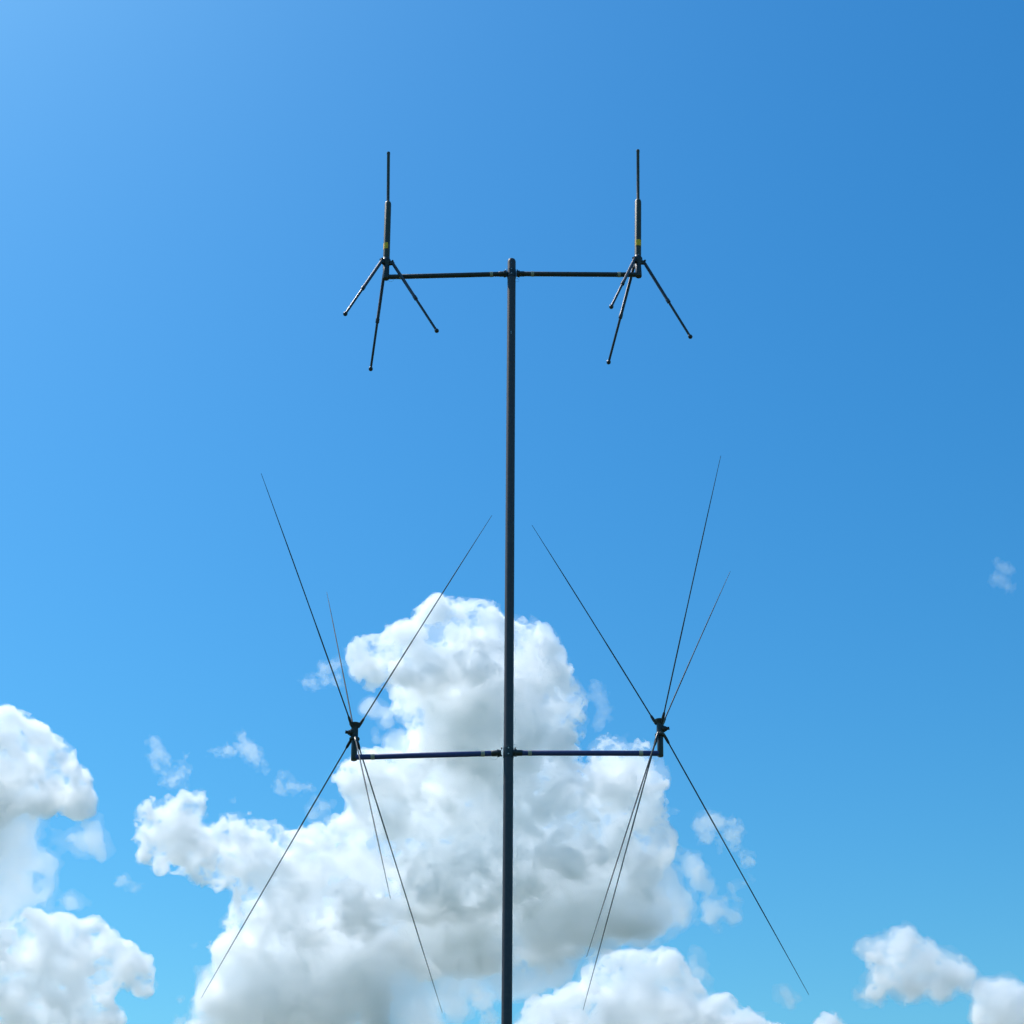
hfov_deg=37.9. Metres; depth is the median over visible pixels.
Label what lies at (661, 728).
biconical antenna
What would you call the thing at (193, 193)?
sky
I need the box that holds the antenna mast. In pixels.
[355,258,658,1023]
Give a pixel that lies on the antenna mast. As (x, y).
(511, 274)
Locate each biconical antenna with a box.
[201,474,490,1010]
[533,456,808,1008]
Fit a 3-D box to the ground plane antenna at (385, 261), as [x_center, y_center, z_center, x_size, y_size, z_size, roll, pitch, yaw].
[-0.760,-1.777,9.964,0.592,1.614,0.620,0,-30,0]
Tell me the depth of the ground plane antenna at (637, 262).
9.83 m
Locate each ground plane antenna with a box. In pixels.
[343,151,438,370]
[607,149,692,364]
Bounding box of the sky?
[0,0,1023,1023]
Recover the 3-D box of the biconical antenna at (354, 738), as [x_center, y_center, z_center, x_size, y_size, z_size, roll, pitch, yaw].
[-0.784,1.084,7.937,1.353,2.589,2.325,7,-31,-11]

